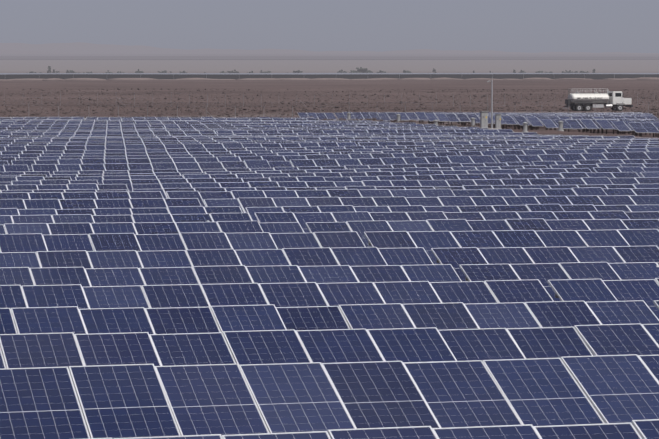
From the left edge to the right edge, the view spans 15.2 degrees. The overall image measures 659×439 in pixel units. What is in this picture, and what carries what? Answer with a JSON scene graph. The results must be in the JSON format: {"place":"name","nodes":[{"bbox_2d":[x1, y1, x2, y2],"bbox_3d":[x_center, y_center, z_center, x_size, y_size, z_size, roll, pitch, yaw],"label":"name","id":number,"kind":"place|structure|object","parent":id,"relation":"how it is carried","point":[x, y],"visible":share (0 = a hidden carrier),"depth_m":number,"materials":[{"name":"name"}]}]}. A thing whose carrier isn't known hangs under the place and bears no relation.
{"place":"outdoors","nodes":[
{"label":"outdoors","id":0,"kind":"place"},
{"bbox_2d":[0,54,658,432],"bbox_3d":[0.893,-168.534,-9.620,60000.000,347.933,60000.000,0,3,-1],"label":"desert ground","id":1,"kind":"structure","parent":0,"point":[334,66],"depth_m":937.65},
{"bbox_2d":[29,66,594,72],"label":"tree line","id":2,"kind":"object","parent":1,"relation":"on","point":[363,70],"visible":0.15,"depth_m":1756.07,"materials":[{"name":"green plant"}]},
{"bbox_2d":[0,88,658,126],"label":"stones","id":3,"kind":"object","parent":1,"relation":"on","point":[396,108],"visible":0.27,"depth_m":435.21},
{"bbox_2d":[0,73,658,79],"bbox_3d":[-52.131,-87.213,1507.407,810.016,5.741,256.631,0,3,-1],"label":"distant solar field","id":4,"kind":"structure","parent":1,"relation":"on","point":[106,76],"depth_m":1492.52,"materials":[{"name":"grey"}]},
{"bbox_2d":[0,77,658,80],"bbox_3d":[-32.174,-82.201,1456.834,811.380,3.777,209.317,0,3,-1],"label":"sand berms","id":5,"kind":"structure","parent":1,"relation":"on","point":[444,78],"depth_m":1461.61,"materials":[{"name":"brown sand"}]},
{"bbox_2d":[0,101,658,123],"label":"perimeter fence","id":6,"kind":"object","parent":1,"relation":"on","point":[648,104],"visible":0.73,"depth_m":277.64,"materials":[{"name":"grey metal"}]},
{"bbox_2d":[2,91,658,106],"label":"shrubs","id":7,"kind":"object","parent":1,"relation":"on","point":[314,102],"visible":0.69,"depth_m":445.65,"materials":[{"name":"grey"}]},
{"bbox_2d":[2,114,658,435],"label":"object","id":8,"kind":"object","parent":1,"relation":"on","point":[531,127],"depth_m":213.77,"materials":[{"name":"silver metal"}]},
{"bbox_2d":[0,112,658,438],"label":"solar panels","id":9,"kind":"object","parent":8,"relation":"on","point":[149,289],"visible":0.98,"depth_m":45.08,"materials":[{"name":"glass"}]},
{"bbox_2d":[346,112,563,131],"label":"inverter boxes","id":10,"kind":"object","parent":1,"relation":"on","point":[525,126],"visible":0.71,"depth_m":210.74,"materials":[{"name":"metal"}]},
{"bbox_2d":[480,111,501,128],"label":"electrical cabinets","id":11,"kind":"object","parent":1,"relation":"on","point":[483,119],"visible":0.98,"depth_m":206.90,"materials":[{"name":"metal"}]},
{"bbox_2d":[487,80,495,128],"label":"service pole","id":12,"kind":"object","parent":1,"relation":"on","point":[491,105],"visible":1,"depth_m":207.37,"materials":[{"name":"grey metal"}]},
{"bbox_2d":[563,89,632,110],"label":"tanker truck","id":13,"kind":"object","parent":1,"relation":"on","point":[578,100],"visible":1,"depth_m":364.65,"materials":[{"name":"paint"}]},
{"bbox_2d":[0,42,658,53],"bbox_3d":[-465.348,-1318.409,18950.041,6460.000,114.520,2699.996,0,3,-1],"label":"hills","id":14,"kind":"structure","parent":0,"point":[82,48],"depth_m":18314.08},
{"bbox_2d":[0,56,658,58],"bbox_3d":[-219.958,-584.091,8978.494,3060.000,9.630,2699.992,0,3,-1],"label":"hills","id":15,"kind":"structure","parent":0,"point":[231,57],"depth_m":8093.68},
{"bbox_2d":[0,49,658,55],"bbox_3d":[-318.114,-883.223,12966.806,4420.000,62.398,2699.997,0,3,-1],"label":"hills","id":16,"kind":"structure","parent":0,"point":[4,52],"depth_m":12169.55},
{"bbox_2d":[0,0,658,52],"label":"sky","id":17,"kind":"structure","parent":0,"point":[528,26],"materials":[{"name":"grey"}]}
]}

